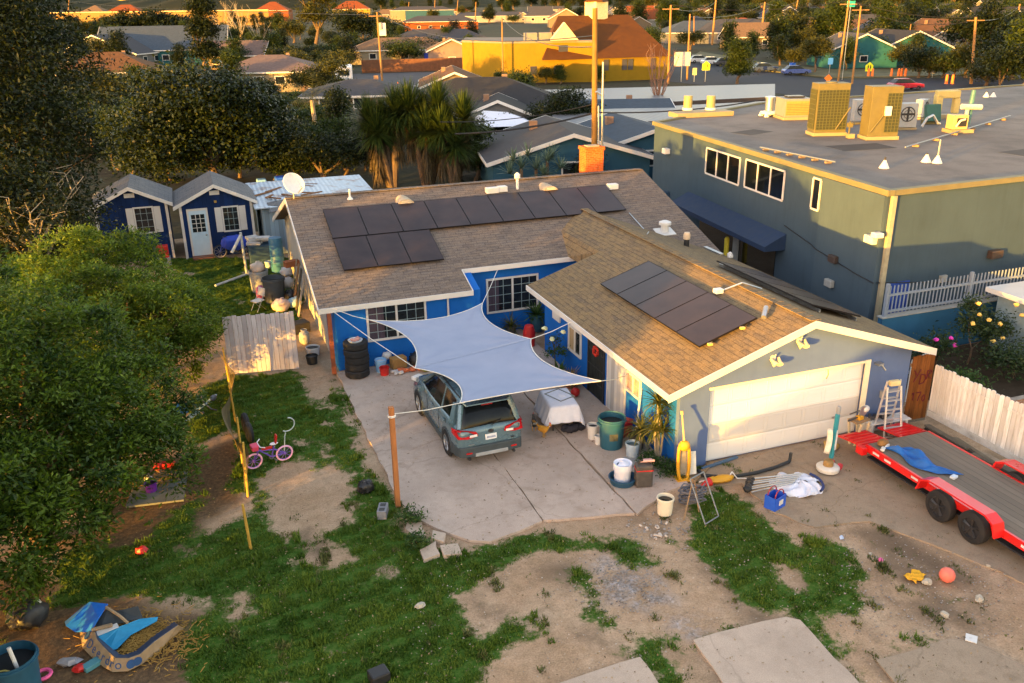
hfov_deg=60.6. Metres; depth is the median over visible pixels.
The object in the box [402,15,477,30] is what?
building
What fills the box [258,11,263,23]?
tall tree
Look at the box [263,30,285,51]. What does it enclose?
tall tree
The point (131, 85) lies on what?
broad tree
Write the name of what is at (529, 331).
red urn
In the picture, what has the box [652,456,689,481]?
shrub
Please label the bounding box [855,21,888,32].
broad tree
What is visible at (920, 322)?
boundary wall
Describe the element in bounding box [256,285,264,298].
pink bin
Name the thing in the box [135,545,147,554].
red scrap
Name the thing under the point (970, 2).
tall tree
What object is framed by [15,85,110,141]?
broad tree
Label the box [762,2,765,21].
utility pole
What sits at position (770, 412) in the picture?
garage door
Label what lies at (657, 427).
palm plant
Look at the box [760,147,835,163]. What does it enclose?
roof conduit
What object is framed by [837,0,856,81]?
utility pole
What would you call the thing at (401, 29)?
tall tree
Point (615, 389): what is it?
door
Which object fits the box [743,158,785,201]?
window
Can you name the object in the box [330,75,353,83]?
broad tree
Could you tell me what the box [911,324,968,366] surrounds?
rose bush
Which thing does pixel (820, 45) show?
rounded tree
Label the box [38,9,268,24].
sound wall
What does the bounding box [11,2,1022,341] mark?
terrain
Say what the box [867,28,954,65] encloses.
house
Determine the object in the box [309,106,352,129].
broad tree
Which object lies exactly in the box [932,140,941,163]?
roof vent
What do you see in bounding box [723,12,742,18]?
broad tree
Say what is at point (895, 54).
broad tree
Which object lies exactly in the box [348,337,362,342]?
white basin
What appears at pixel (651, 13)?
house
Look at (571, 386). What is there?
potted plant
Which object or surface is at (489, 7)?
tall tree
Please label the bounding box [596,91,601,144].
metal pipe
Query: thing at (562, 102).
leafy tree
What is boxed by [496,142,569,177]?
agave bush
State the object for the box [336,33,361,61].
tall tree
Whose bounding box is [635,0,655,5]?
broad tree
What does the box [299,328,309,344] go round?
gas cylinder
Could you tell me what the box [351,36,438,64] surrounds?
house
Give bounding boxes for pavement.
[515,329,687,515]
[560,657,657,682]
[693,617,858,682]
[696,429,1023,583]
[876,639,1023,682]
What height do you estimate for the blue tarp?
0.224 m
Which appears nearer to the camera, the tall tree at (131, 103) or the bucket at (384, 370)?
the bucket at (384, 370)
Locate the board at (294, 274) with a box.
[292,259,296,289]
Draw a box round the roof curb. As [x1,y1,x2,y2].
[668,109,733,117]
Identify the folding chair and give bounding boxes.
[251,287,266,311]
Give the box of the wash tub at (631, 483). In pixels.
[608,470,635,488]
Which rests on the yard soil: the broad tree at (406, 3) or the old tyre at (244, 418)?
the old tyre at (244, 418)
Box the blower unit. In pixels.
[942,90,982,132]
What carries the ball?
on the yard soil
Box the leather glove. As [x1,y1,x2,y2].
[877,439,888,445]
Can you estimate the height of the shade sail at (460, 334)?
0.674 m
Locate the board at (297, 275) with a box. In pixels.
[293,263,299,296]
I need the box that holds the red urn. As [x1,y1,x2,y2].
[523,324,534,346]
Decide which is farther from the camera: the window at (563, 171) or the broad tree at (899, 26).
the broad tree at (899, 26)
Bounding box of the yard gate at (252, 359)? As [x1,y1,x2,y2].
[222,311,298,373]
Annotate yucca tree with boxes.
[340,82,416,188]
[382,75,458,185]
[416,88,492,183]
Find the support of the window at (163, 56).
in the house at (159, 39)
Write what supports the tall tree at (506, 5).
on the terrain at (409, 176)
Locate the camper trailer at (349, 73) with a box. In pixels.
[335,64,352,79]
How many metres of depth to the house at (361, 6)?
757.06 m
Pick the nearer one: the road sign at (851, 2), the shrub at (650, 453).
the shrub at (650, 453)
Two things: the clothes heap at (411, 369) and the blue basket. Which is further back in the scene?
the clothes heap at (411, 369)
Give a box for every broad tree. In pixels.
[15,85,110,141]
[58,83,122,110]
[63,15,80,23]
[65,59,139,103]
[69,22,92,33]
[73,19,96,34]
[88,34,125,51]
[95,1,190,26]
[116,71,144,97]
[134,64,173,83]
[146,155,197,179]
[173,151,242,175]
[228,48,252,58]
[237,16,248,26]
[238,74,286,95]
[240,25,250,36]
[242,30,258,39]
[260,16,271,22]
[261,19,272,30]
[261,42,293,54]
[261,155,328,176]
[268,89,307,113]
[275,20,308,42]
[276,86,305,101]
[278,42,315,61]
[283,102,325,125]
[285,115,333,138]
[286,41,310,53]
[287,18,298,34]
[301,99,328,110]
[302,37,314,46]
[304,44,329,56]
[306,48,327,61]
[307,23,325,34]
[307,28,319,38]
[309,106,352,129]
[312,43,339,53]
[315,46,362,72]
[321,30,335,42]
[325,35,344,46]
[327,4,410,37]
[329,32,341,38]
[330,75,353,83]
[359,34,374,42]
[373,0,388,9]
[377,39,427,58]
[382,31,401,37]
[403,0,411,6]
[403,34,458,45]
[425,9,439,15]
[454,4,467,12]
[464,161,481,175]
[480,10,497,22]
[506,14,519,23]
[524,0,539,5]
[535,65,555,83]
[548,0,564,5]
[550,0,568,5]
[561,0,577,5]
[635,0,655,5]
[644,26,665,43]
[659,19,676,28]
[674,28,708,49]
[691,7,710,19]
[715,9,741,19]
[721,0,746,5]
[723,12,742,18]
[739,6,760,18]
[746,2,767,11]
[750,0,771,3]
[761,8,819,49]
[780,0,810,5]
[781,45,810,63]
[786,25,817,48]
[789,25,816,48]
[795,7,821,15]
[850,7,873,13]
[851,1,870,11]
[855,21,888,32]
[861,15,917,30]
[885,37,933,68]
[887,0,905,5]
[892,6,920,19]
[897,0,941,9]
[898,44,946,77]
[908,49,956,77]
[914,5,947,20]
[921,51,967,77]
[928,8,1008,46]
[934,33,996,77]
[937,8,975,19]
[939,2,958,8]
[941,6,952,13]
[947,49,970,77]
[952,53,1018,85]
[953,3,963,9]
[962,37,1023,85]
[970,24,1018,79]
[990,13,1021,37]
[999,6,1023,23]
[1002,0,1023,6]
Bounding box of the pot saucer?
[622,456,639,466]
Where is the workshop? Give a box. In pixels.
[568,95,675,108]
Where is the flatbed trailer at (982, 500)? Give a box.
[838,422,1023,557]
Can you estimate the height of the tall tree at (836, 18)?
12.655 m
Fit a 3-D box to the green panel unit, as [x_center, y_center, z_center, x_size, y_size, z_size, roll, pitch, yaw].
[21.568,-11.674,44.985,0.800,0.994,0.546,-3,21,-5]
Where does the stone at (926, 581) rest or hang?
on the yard soil
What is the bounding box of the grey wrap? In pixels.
[56,657,83,667]
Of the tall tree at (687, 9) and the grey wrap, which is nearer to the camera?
the grey wrap
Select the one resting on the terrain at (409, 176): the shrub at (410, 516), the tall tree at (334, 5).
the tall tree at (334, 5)
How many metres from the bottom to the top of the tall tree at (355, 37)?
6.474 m
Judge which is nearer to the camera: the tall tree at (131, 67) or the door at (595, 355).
the door at (595, 355)
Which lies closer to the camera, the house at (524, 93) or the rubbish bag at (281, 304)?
the rubbish bag at (281, 304)
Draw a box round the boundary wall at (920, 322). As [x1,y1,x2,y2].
[877,297,997,353]
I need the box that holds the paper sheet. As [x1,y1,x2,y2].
[965,633,977,643]
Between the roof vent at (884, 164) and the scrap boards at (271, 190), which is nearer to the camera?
the roof vent at (884, 164)
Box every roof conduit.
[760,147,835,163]
[905,115,1010,147]
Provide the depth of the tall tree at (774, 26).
177.86 m
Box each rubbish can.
[248,268,267,292]
[261,274,284,303]
[597,411,626,450]
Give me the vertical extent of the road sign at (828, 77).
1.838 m
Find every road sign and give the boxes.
[674,52,690,79]
[693,68,696,79]
[702,61,709,79]
[824,74,831,80]
[828,58,832,72]
[842,1,855,78]
[865,62,872,70]
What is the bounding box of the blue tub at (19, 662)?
[0,640,41,682]
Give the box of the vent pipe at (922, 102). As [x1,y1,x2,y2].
[916,98,929,119]
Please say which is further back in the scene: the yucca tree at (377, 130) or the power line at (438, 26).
the power line at (438, 26)
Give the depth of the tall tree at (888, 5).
187.08 m
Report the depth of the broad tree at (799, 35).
178.78 m
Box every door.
[186,208,212,255]
[587,339,605,403]
[606,354,625,414]
[706,359,871,460]
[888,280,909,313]
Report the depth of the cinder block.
20.67 m
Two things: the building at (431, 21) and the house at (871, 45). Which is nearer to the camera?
the house at (871, 45)
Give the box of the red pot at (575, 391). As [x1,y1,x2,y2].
[571,387,579,396]
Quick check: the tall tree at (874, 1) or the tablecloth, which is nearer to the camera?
the tablecloth
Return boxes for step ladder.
[873,379,901,437]
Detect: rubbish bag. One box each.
[5,598,48,630]
[250,261,264,272]
[271,297,290,311]
[279,267,292,276]
[284,277,294,288]
[284,289,296,299]
[288,296,302,307]
[382,351,391,359]
[408,351,416,365]
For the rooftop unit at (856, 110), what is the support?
on the commercial building at (854, 228)
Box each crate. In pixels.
[157,255,171,264]
[283,259,299,267]
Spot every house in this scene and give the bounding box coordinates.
[61,50,165,76]
[64,33,158,63]
[81,5,108,11]
[97,25,231,64]
[107,5,142,11]
[202,40,270,69]
[236,53,328,91]
[256,2,292,20]
[272,144,936,466]
[295,75,417,117]
[332,1,371,17]
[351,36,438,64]
[378,9,391,17]
[400,28,485,41]
[403,74,558,139]
[418,65,480,88]
[426,38,461,57]
[471,92,537,130]
[477,115,653,180]
[514,12,525,21]
[524,8,555,22]
[527,6,552,10]
[546,8,578,27]
[553,6,564,11]
[578,113,654,178]
[608,7,617,14]
[624,6,654,11]
[633,9,659,28]
[633,16,651,28]
[657,20,712,43]
[695,18,761,43]
[696,8,710,19]
[718,22,768,48]
[756,6,797,20]
[807,31,896,68]
[844,19,868,30]
[852,19,904,31]
[854,14,877,19]
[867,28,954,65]
[908,18,969,50]
[938,9,958,14]
[960,6,1023,13]
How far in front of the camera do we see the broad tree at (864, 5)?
370.57 m
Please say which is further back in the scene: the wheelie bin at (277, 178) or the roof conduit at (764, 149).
the wheelie bin at (277, 178)
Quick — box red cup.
[72,663,83,672]
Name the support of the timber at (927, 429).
on the yard soil
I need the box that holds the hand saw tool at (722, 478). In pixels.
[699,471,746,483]
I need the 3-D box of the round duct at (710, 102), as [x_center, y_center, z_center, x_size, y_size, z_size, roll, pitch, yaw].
[11.337,-13.608,49.958,0.600,0.800,0.600,-8,22,-18]
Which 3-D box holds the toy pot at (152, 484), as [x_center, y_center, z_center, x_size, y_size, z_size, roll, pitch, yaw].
[-9.019,3.617,21.886,0.348,0.240,0.321,-8,22,-18]
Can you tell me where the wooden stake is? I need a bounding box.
[241,503,251,549]
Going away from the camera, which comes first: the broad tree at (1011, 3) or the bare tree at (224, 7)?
the bare tree at (224, 7)
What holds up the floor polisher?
on the pavement at (858, 492)
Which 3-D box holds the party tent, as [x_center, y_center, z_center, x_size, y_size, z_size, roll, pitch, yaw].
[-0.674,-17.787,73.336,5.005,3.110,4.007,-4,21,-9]
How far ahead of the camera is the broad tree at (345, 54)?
150.92 m
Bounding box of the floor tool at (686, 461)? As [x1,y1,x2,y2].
[675,410,695,481]
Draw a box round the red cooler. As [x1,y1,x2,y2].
[623,417,632,437]
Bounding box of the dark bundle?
[561,420,585,432]
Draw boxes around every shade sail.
[333,311,623,413]
[337,270,569,367]
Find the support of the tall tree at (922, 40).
on the terrain at (409, 176)
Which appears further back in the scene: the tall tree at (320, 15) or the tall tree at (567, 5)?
the tall tree at (567, 5)
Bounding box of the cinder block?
[377,502,388,519]
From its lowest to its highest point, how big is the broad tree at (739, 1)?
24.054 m
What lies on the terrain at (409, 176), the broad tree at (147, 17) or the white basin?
the broad tree at (147, 17)
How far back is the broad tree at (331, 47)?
190.35 m
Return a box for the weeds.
[105,440,1022,682]
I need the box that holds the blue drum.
[268,236,283,273]
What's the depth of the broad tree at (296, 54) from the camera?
147.57 m
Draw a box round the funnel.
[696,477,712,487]
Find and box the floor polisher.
[816,406,842,474]
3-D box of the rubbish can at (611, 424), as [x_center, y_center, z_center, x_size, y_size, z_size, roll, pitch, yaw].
[2.695,2.428,23.732,0.820,0.880,0.772,-8,22,-18]
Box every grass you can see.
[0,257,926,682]
[45,256,929,682]
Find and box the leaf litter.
[73,344,1022,682]
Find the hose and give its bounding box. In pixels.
[697,452,792,477]
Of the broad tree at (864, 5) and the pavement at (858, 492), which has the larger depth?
the broad tree at (864, 5)
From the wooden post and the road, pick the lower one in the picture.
the wooden post
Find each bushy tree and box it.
[0,216,232,418]
[0,246,215,623]
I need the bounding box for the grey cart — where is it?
[245,235,271,264]
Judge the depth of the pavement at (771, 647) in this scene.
16.18 m
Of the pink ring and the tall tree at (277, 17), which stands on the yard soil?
the pink ring
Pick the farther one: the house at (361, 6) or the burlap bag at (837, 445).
the house at (361, 6)
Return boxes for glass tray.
[544,388,574,401]
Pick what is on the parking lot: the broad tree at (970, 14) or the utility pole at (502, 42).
the utility pole at (502, 42)
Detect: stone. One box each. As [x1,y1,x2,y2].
[414,602,425,608]
[922,578,931,584]
[940,611,948,618]
[975,594,983,602]
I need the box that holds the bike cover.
[221,234,246,250]
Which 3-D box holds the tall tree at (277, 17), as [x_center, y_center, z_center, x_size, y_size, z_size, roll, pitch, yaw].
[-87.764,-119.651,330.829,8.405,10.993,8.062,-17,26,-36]
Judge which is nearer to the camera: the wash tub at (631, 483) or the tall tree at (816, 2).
the wash tub at (631, 483)
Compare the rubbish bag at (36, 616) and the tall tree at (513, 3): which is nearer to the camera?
the rubbish bag at (36, 616)
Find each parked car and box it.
[411,373,522,460]
[690,55,704,62]
[700,57,716,63]
[713,57,729,65]
[753,63,779,71]
[781,65,810,74]
[886,78,924,89]
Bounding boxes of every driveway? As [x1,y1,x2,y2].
[337,362,541,543]
[493,392,634,521]
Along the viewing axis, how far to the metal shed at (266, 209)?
44.84 m
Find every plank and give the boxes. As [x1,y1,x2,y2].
[693,461,714,482]
[701,456,737,468]
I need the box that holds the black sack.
[357,479,373,493]
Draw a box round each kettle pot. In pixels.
[305,344,319,354]
[305,353,317,364]
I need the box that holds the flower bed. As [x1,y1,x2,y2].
[906,341,1023,403]
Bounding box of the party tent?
[477,110,528,126]
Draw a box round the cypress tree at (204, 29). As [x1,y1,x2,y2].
[178,0,227,64]
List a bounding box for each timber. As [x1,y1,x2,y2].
[924,424,1016,471]
[924,427,1006,472]
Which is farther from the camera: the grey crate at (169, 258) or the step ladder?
the grey crate at (169, 258)
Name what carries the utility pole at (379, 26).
on the parking lot
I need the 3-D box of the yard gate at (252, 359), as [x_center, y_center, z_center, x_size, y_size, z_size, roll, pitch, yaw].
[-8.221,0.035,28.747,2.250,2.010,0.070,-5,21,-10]
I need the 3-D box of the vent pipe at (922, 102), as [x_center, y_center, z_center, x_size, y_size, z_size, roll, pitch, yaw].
[21.970,-12.471,47.002,0.510,1.020,0.840,17,27,38]
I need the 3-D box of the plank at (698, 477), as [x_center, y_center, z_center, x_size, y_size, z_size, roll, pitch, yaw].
[4.903,3.342,22.474,0.100,0.045,1.250,13,25,33]
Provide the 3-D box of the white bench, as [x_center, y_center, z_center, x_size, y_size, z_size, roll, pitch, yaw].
[10.320,2.342,24.299,1.350,0.460,0.440,-7,22,-15]
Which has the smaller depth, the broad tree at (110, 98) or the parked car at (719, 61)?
the broad tree at (110, 98)
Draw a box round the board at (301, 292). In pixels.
[297,273,304,317]
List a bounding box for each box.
[290,319,310,334]
[367,663,390,682]
[379,23,385,35]
[389,354,406,369]
[950,474,957,479]
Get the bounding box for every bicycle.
[186,392,216,420]
[213,236,248,258]
[248,417,294,468]
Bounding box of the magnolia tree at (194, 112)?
[86,49,319,185]
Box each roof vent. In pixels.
[879,157,888,168]
[921,153,930,162]
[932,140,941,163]
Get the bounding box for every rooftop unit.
[773,95,809,119]
[805,81,850,135]
[849,99,862,123]
[857,85,904,139]
[898,102,918,129]
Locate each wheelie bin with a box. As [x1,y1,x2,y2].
[256,178,265,181]
[274,175,284,180]
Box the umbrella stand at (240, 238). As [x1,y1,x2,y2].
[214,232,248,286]
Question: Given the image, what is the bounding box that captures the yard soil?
[0,232,1023,682]
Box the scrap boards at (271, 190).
[254,183,321,198]
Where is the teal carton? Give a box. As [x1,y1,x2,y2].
[83,657,100,672]
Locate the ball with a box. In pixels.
[939,567,955,582]
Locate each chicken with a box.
[530,413,537,430]
[532,420,550,435]
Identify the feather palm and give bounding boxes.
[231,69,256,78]
[283,72,341,124]
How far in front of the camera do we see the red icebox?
41.06 m
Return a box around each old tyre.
[240,412,249,430]
[244,422,253,442]
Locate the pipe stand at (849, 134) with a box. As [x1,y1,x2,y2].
[846,122,860,138]
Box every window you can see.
[132,206,156,233]
[162,55,169,60]
[221,205,240,231]
[274,76,285,84]
[353,98,361,108]
[365,301,426,341]
[369,53,376,58]
[486,273,538,313]
[530,66,536,74]
[558,45,567,51]
[561,161,578,173]
[567,324,581,358]
[604,59,608,70]
[622,59,626,69]
[625,369,641,400]
[628,59,632,69]
[646,150,653,165]
[705,147,740,185]
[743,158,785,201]
[810,177,821,211]
[859,55,867,61]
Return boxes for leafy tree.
[0,240,76,362]
[259,114,402,176]
[277,50,350,89]
[462,113,503,181]
[501,65,538,87]
[523,82,606,119]
[567,144,608,173]
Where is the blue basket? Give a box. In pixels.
[764,485,786,511]
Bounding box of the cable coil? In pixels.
[678,483,706,504]
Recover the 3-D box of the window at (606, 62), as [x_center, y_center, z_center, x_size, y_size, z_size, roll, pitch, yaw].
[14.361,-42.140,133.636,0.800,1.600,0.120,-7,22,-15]
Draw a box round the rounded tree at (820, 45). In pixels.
[797,33,838,71]
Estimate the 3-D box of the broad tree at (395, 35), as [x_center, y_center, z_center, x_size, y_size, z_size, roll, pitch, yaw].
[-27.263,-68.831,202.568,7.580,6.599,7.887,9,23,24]
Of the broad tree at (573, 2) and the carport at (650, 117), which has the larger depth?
the broad tree at (573, 2)
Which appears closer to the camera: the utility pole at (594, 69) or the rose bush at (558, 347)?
the rose bush at (558, 347)
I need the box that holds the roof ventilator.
[758,96,775,116]
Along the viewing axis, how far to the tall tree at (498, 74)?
109.46 m
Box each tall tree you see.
[0,0,79,210]
[0,0,140,294]
[68,30,93,62]
[84,103,127,169]
[87,26,97,35]
[99,26,133,54]
[102,99,125,139]
[106,131,136,173]
[110,96,148,123]
[114,61,147,97]
[121,91,139,103]
[166,41,189,70]
[213,45,249,80]
[221,36,247,63]
[224,140,253,177]
[226,9,238,24]
[228,25,245,39]
[249,13,260,32]
[250,33,264,39]
[250,122,282,179]
[255,24,270,39]
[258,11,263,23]
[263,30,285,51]
[269,10,287,34]
[275,26,290,48]
[287,0,341,45]
[290,115,304,130]
[308,133,339,176]
[317,81,358,136]
[324,88,357,128]
[327,111,357,175]
[330,2,337,11]
[332,35,343,51]
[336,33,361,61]
[344,30,363,47]
[351,126,366,169]
[372,14,396,37]
[388,0,395,7]
[395,22,406,34]
[438,24,453,32]
[448,18,463,28]
[465,19,481,33]
[471,0,477,6]
[486,2,494,22]
[492,68,506,76]
[493,109,514,130]
[494,0,504,9]
[501,0,512,11]
[510,0,519,9]
[539,0,548,5]
[553,62,567,83]
[564,2,572,10]
[575,6,583,14]
[597,65,605,82]
[610,0,631,14]
[629,0,649,19]
[652,0,669,29]
[655,0,691,22]
[681,2,693,20]
[690,0,700,10]
[707,0,725,19]
[718,18,739,54]
[721,0,745,16]
[744,29,764,60]
[761,17,792,57]
[763,13,797,52]
[764,0,786,21]
[766,33,794,64]
[794,1,810,27]
[805,8,828,36]
[809,0,823,7]
[815,0,860,37]
[836,34,862,69]
[866,0,885,13]
[868,0,886,13]
[870,0,901,28]
[878,35,891,42]
[899,0,924,21]
[906,30,929,49]
[910,0,941,12]
[960,4,973,14]
[961,0,977,9]
[964,0,1008,45]
[994,11,1023,83]
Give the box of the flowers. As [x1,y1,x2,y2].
[119,468,192,492]
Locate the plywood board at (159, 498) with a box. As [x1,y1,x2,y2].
[126,469,187,507]
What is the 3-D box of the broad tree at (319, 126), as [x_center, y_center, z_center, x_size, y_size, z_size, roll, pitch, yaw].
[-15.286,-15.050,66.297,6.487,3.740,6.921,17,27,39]
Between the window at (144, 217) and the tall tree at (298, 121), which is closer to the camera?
the window at (144, 217)
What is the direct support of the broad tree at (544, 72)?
on the terrain at (409, 176)
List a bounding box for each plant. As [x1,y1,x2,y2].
[494,311,524,334]
[524,301,544,331]
[550,358,568,370]
[561,367,580,388]
[622,410,660,453]
[628,431,644,449]
[634,385,676,461]
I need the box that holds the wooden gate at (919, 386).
[904,354,935,422]
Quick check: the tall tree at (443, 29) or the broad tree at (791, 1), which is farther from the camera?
the broad tree at (791, 1)
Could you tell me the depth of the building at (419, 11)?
614.04 m
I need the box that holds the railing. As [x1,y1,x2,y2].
[882,267,1023,316]
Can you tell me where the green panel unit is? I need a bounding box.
[921,104,940,123]
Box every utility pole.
[369,12,385,80]
[501,18,503,70]
[591,8,597,143]
[662,5,678,83]
[686,14,690,79]
[693,16,694,44]
[711,0,716,44]
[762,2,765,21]
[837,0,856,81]
[851,6,868,83]
[967,17,984,83]
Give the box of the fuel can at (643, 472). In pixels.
[634,458,654,487]
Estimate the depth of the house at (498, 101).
74.81 m
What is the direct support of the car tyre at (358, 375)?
on the driveway at (432, 470)
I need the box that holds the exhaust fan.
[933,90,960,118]
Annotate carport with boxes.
[546,84,774,106]
[552,101,764,123]
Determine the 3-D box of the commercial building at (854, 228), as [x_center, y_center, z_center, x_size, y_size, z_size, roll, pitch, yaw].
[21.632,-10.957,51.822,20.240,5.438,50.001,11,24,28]
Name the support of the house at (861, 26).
on the terrain at (409, 176)
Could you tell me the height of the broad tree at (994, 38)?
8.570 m
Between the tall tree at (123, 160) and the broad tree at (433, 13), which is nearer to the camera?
the tall tree at (123, 160)
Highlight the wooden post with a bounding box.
[387,406,400,507]
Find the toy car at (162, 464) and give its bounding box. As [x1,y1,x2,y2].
[153,459,174,469]
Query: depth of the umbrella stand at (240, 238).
38.98 m
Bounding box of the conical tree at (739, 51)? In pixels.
[718,33,758,83]
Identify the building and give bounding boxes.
[390,6,415,21]
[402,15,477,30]
[404,6,453,19]
[460,11,530,22]
[462,0,671,82]
[652,84,1023,321]
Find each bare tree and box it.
[0,165,83,261]
[213,6,236,27]
[219,0,249,36]
[245,18,270,38]
[643,40,680,94]
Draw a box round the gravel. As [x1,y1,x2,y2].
[547,501,1013,639]
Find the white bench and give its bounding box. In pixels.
[862,412,910,432]
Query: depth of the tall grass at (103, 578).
19.09 m
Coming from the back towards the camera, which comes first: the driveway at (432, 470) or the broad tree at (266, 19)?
the broad tree at (266, 19)
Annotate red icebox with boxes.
[156,244,168,257]
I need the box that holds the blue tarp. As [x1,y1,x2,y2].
[885,445,963,474]
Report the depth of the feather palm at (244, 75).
105.81 m
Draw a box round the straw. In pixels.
[46,596,225,682]
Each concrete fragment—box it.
[405,522,425,544]
[420,541,439,562]
[432,530,445,544]
[440,543,461,558]
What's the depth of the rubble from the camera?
20.10 m
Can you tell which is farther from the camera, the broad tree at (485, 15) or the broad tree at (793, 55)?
the broad tree at (485, 15)
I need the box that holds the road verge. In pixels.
[695,51,1020,77]
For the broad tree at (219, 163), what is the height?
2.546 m
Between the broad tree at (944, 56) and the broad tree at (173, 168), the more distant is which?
the broad tree at (944, 56)
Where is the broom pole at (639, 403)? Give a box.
[636,388,641,426]
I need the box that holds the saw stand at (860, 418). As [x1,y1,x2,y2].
[847,405,870,445]
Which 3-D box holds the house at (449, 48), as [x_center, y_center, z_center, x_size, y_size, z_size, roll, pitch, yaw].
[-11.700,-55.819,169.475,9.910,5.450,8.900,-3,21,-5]
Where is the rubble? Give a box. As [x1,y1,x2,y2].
[639,521,667,539]
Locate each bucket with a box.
[264,260,270,268]
[374,357,386,372]
[379,365,389,375]
[587,422,598,439]
[594,434,599,444]
[613,458,631,482]
[625,439,639,457]
[656,493,674,516]
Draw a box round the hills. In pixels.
[24,0,934,11]
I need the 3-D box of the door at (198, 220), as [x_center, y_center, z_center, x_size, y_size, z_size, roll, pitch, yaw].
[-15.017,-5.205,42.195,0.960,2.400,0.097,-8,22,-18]
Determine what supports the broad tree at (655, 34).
on the terrain at (409, 176)
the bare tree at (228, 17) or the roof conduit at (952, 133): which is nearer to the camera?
the roof conduit at (952, 133)
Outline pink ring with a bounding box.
[40,667,52,680]
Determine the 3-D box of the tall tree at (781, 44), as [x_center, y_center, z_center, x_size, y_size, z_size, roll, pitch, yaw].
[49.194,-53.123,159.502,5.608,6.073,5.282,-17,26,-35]
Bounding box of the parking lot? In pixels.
[353,72,434,85]
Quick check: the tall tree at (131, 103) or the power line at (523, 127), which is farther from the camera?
the tall tree at (131, 103)
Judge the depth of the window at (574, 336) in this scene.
27.83 m
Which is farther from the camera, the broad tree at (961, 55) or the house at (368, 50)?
the house at (368, 50)
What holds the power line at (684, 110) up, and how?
attached to the utility pole at (594, 69)
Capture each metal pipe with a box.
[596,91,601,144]
[601,62,603,145]
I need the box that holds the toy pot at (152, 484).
[143,480,157,492]
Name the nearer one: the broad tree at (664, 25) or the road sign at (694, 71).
the road sign at (694, 71)
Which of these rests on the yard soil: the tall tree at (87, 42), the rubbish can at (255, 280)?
the rubbish can at (255, 280)
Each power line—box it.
[74,1,362,14]
[379,14,591,41]
[381,16,499,26]
[445,104,591,122]
[455,113,591,134]
[502,18,597,47]
[597,94,786,112]
[673,0,847,9]
[697,4,763,17]
[850,0,970,17]
[863,10,969,24]
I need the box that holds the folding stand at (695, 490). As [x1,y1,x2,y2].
[683,471,718,524]
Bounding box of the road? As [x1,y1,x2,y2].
[656,57,1023,95]
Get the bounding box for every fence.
[219,347,248,496]
[361,58,462,72]
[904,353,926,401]
[927,365,1023,463]
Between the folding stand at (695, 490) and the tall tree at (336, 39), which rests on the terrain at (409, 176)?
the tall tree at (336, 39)
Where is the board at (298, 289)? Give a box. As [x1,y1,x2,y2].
[295,268,301,311]
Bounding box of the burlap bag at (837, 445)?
[823,440,839,449]
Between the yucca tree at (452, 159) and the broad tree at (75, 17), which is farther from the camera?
the broad tree at (75, 17)
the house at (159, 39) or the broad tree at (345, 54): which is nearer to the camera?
the broad tree at (345, 54)
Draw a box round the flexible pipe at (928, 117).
[921,114,940,126]
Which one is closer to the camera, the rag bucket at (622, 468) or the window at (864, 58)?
the rag bucket at (622, 468)
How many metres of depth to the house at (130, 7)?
832.47 m
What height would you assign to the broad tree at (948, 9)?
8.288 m
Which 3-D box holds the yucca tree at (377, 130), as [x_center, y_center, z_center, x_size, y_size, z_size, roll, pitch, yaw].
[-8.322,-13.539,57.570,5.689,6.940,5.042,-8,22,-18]
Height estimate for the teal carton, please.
0.100 m
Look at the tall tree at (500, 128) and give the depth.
72.97 m
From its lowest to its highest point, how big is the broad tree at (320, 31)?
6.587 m
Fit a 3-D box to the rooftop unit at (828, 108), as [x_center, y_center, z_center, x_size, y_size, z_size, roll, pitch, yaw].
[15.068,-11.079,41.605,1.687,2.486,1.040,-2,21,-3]
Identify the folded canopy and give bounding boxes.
[743,472,824,497]
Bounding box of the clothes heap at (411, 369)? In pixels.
[397,365,419,372]
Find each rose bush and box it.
[541,326,570,366]
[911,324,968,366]
[935,288,1023,363]
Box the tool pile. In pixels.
[868,411,890,419]
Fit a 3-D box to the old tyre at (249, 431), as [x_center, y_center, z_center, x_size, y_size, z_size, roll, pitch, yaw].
[-7.317,2.528,24.399,0.170,0.610,0.610,-12,24,-26]
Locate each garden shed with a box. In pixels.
[88,174,175,261]
[172,171,257,260]
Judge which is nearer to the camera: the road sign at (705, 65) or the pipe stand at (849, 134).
the pipe stand at (849, 134)
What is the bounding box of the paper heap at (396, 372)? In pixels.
[390,369,403,374]
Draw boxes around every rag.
[350,336,359,341]
[880,444,889,451]
[904,569,925,582]
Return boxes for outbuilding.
[985,281,1023,354]
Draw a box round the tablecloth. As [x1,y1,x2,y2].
[533,388,584,426]
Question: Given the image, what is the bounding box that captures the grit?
[379,490,1021,682]
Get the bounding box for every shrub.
[391,502,432,527]
[400,525,435,550]
[635,448,663,465]
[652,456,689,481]
[933,363,997,388]
[960,331,1023,393]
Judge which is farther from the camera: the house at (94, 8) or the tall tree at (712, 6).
the house at (94, 8)
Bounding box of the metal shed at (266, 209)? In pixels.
[245,175,372,253]
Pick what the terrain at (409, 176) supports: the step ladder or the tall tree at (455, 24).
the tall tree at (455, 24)
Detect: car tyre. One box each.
[343,337,367,351]
[343,347,367,358]
[345,353,369,364]
[345,361,369,371]
[345,368,369,378]
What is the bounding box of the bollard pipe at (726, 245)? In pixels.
[724,237,729,255]
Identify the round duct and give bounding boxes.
[682,95,692,110]
[705,95,715,109]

